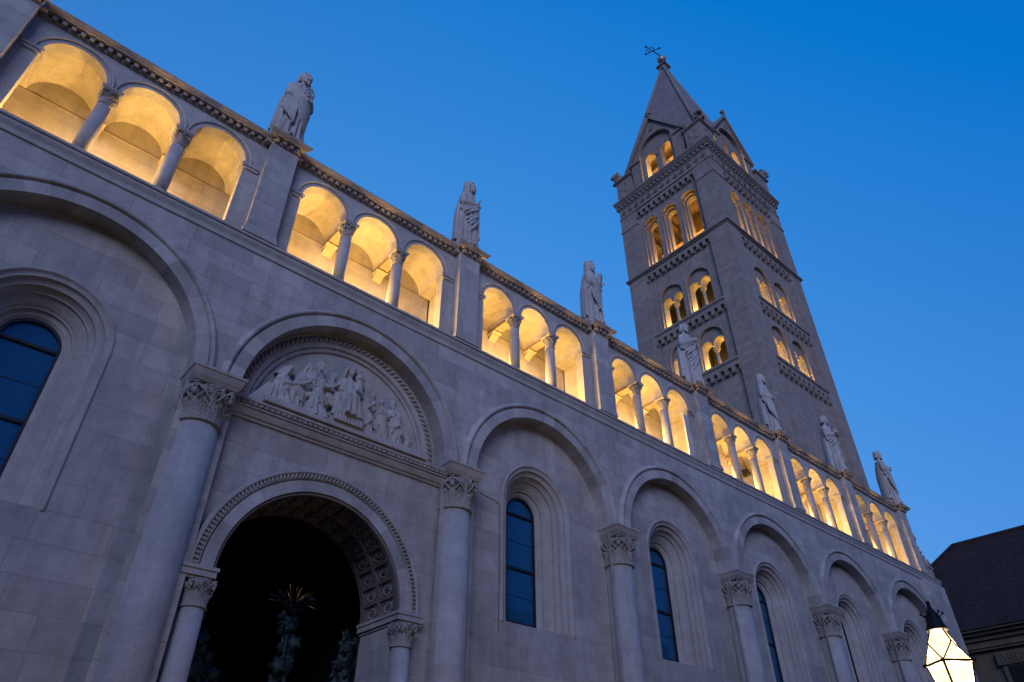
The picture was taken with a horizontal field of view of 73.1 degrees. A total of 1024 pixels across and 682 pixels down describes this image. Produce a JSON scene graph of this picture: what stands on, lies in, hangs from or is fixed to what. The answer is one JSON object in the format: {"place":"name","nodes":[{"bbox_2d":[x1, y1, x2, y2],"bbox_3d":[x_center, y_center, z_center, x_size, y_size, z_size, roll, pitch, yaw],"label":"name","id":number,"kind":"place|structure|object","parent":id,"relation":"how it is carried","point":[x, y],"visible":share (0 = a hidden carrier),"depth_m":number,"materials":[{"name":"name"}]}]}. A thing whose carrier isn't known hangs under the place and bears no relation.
{"place":"outdoors","nodes":[
{"label":"outdoors","id":0,"kind":"place"},
{"bbox_2d":[41,0,1023,563],"label":"sky","id":1,"kind":"structure","parent":0,"point":[888,135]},
{"label":"ground","id":2,"kind":"structure","parent":0,"visible":0},
{"bbox_2d":[0,0,978,681],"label":"cathedral","id":3,"kind":"structure","parent":2,"relation":"on","point":[246,366],"depth_m":16.66,"materials":[{"name":"stone"}]},
{"bbox_2d":[0,266,114,509],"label":"window","id":4,"kind":"structure","parent":3,"relation":"in","point":[57,336],"depth_m":12.66,"materials":[{"name":"stone"}]},
{"bbox_2d":[187,586,360,681],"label":"bronze vine gate","id":5,"kind":"structure","parent":3,"relation":"attached to","point":[289,645],"depth_m":14.38,"materials":[{"name":"metal"}]},
{"bbox_2d":[268,72,314,142],"bbox_3d":[-6.162,-6.536,19.571,1.020,3.459,0.973,28,-45,-32],"label":"stone statue","id":6,"kind":"object","parent":3,"relation":"on","point":[293,112],"visible":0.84,"depth_m":19.16,"materials":[{"name":"grey stone"}]},
{"bbox_2d":[451,181,482,251],"bbox_3d":[-1.475,-4.062,22.877,1.078,3.459,0.973,28,-45,-32],"label":"stone statue","id":7,"kind":"object","parent":3,"relation":"on","point":[466,225],"visible":0.83,"depth_m":22.44,"materials":[{"name":"grey stone"}]},
{"bbox_2d":[478,491,499,632],"bbox_3d":[-0.745,5.251,16.852,1.157,3.389,0.028,28,-45,-32],"label":"wall cable","id":8,"kind":"object","parent":3,"relation":"attached to","point":[499,538],"depth_m":17.69,"materials":[{"name":"metal"}]},
{"bbox_2d":[501,465,575,637],"bbox_3d":[0.437,5.522,18.573,2.520,4.420,0.785,28,-45,-32],"label":"window","id":9,"kind":"structure","parent":3,"relation":"in","point":[537,581],"depth_m":18.79,"materials":[{"name":"stone"}]},
{"bbox_2d":[580,260,605,329],"bbox_3d":[2.977,-1.716,26.011,1.021,3.459,0.956,28,-45,-32],"label":"stone statue","id":10,"kind":"object","parent":3,"relation":"on","point":[591,306],"visible":0.84,"depth_m":25.57,"materials":[{"name":"grey stone"}]},
{"bbox_2d":[647,520,713,671],"bbox_3d":[4.898,7.877,21.718,2.520,4.420,0.785,28,-45,-32],"label":"window","id":11,"kind":"structure","parent":3,"relation":"in","point":[682,633],"depth_m":22.00,"materials":[{"name":"stone"}]},
{"bbox_2d":[682,413,693,456],"bbox_3d":[6.689,3.681,26.141,0.260,2.104,0.070,28,-45,-32],"label":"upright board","id":12,"kind":"object","parent":3,"relation":"attached to","point":[687,435],"visible":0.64,"depth_m":26.18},
{"bbox_2d":[677,322,705,387],"bbox_3d":[7.476,0.616,29.127,1.200,3.459,1.050,28,-45,-32],"label":"stone statue","id":13,"kind":"object","parent":3,"relation":"on","point":[689,367],"visible":0.84,"depth_m":28.74,"materials":[{"name":"grey stone"}]},
{"bbox_2d":[741,468,750,476],"bbox_3d":[10.264,5.752,30.249,0.180,0.389,0.429,28,-45,-32],"label":"wall spotlight","id":14,"kind":"object","parent":3,"relation":"attached to","point":[746,472],"depth_m":30.18,"materials":[{"name":"metal"}]},
{"bbox_2d":[755,373,786,433],"bbox_3d":[11.947,2.970,32.272,1.106,3.459,0.991,28,-45,-32],"label":"stone statue","id":15,"kind":"object","parent":3,"relation":"on","point":[769,418],"visible":0.81,"depth_m":31.90,"materials":[{"name":"grey stone"}]},
{"bbox_2d":[754,561,812,681],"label":"window","id":16,"kind":"structure","parent":3,"relation":"in","point":[787,654],"depth_m":25.28,"materials":[{"name":"stone"}]},
{"bbox_2d":[818,415,849,476],"bbox_3d":[16.398,5.322,35.413,1.117,3.459,0.998,28,-45,-32],"label":"stone statue","id":17,"kind":"object","parent":3,"relation":"on","point":[833,455],"visible":0.84,"depth_m":35.10,"materials":[{"name":"grey stone"}]},
{"bbox_2d":[836,593,883,681],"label":"window","id":18,"kind":"structure","parent":3,"relation":"in","point":[864,661],"depth_m":28.68,"materials":[{"name":"stone"}]},
{"bbox_2d":[872,451,904,509],"bbox_3d":[20.873,7.727,38.626,1.044,3.459,0.953,28,-45,-32],"label":"stone statue","id":19,"kind":"object","parent":3,"relation":"on","point":[887,485],"visible":0.81,"depth_m":38.25,"materials":[{"name":"grey stone"}]},
{"bbox_2d":[902,619,933,681],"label":"window","id":20,"kind":"structure","parent":3,"relation":"in","point":[918,646],"depth_m":32.17,"materials":[{"name":"stone"}]},
{"bbox_2d":[611,46,869,488],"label":"bell tower","id":21,"kind":"structure","parent":2,"relation":"on","point":[709,261],"depth_m":48.00,"materials":[{"name":"stone"}]},
{"bbox_2d":[642,215,665,266],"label":"window","id":22,"kind":"structure","parent":21,"relation":"in","point":[648,227],"depth_m":52.56,"materials":[{"name":"stone"}]},
{"bbox_2d":[656,245,662,260],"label":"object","id":23,"kind":"structure","parent":21,"relation":"in","point":[659,252],"depth_m":55.39,"materials":[{"name":"stone"}]},
{"bbox_2d":[660,202,684,254],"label":"window","id":24,"kind":"structure","parent":21,"relation":"in","point":[666,214],"depth_m":51.50,"materials":[{"name":"stone"}]},
{"bbox_2d":[659,282,700,328],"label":"window","id":25,"kind":"structure","parent":21,"relation":"in","point":[673,293],"depth_m":48.05,"materials":[{"name":"stone"}]},
{"bbox_2d":[669,344,713,375],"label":"window","id":26,"kind":"structure","parent":21,"relation":"in","point":[673,362],"depth_m":45.34,"materials":[{"name":"stone"}]},
{"bbox_2d":[679,188,705,241],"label":"window","id":27,"kind":"structure","parent":21,"relation":"in","point":[685,200],"depth_m":50.48,"materials":[{"name":"stone"}]},
{"bbox_2d":[685,266,716,313],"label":"window","id":28,"kind":"structure","parent":21,"relation":"in","point":[700,278],"depth_m":46.73,"materials":[{"name":"stone"}]},
{"bbox_2d":[697,324,730,371],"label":"window","id":29,"kind":"structure","parent":21,"relation":"in","point":[713,337],"depth_m":43.73,"materials":[{"name":"stone"}]},
{"bbox_2d":[729,189,750,234],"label":"window","id":30,"kind":"structure","parent":21,"relation":"in","point":[742,222],"depth_m":50.46,"materials":[{"name":"stone"}]},
{"bbox_2d":[742,201,764,246],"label":"window","id":31,"kind":"structure","parent":21,"relation":"in","point":[752,221],"depth_m":51.36,"materials":[{"name":"stone"}]},
{"bbox_2d":[753,265,777,307],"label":"window","id":32,"kind":"structure","parent":21,"relation":"in","point":[763,283],"depth_m":46.74,"materials":[{"name":"stone"}]},
{"bbox_2d":[756,212,777,257],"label":"window","id":33,"kind":"structure","parent":21,"relation":"in","point":[764,229],"depth_m":52.28,"materials":[{"name":"stone"}]},
{"bbox_2d":[770,324,795,366],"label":"window","id":34,"kind":"structure","parent":21,"relation":"in","point":[782,347],"depth_m":43.74,"materials":[{"name":"stone"}]},
{"bbox_2d":[773,281,796,322],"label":"window","id":35,"kind":"structure","parent":21,"relation":"in","point":[784,303],"depth_m":47.98,"materials":[{"name":"stone"}]},
{"bbox_2d":[791,339,815,380],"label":"window","id":36,"kind":"structure","parent":21,"relation":"in","point":[802,360],"depth_m":45.01,"materials":[{"name":"stone"}]},
{"bbox_2d":[919,601,976,681],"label":"street lantern","id":37,"kind":"object","parent":2,"relation":"on","point":[949,658],"visible":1,"depth_m":6.97,"materials":[{"name":"white glass"}]},
{"bbox_2d":[931,525,1023,681],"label":"neighbouring house","id":38,"kind":"structure","parent":2,"relation":"on","point":[981,578],"depth_m":43.16,"materials":[{"name":"paint"}]},
{"bbox_2d":[994,648,1023,681],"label":"window","id":39,"kind":"structure","parent":38,"relation":"in","point":[1012,661],"depth_m":39.92,"materials":[{"name":"paint"}]}
]}

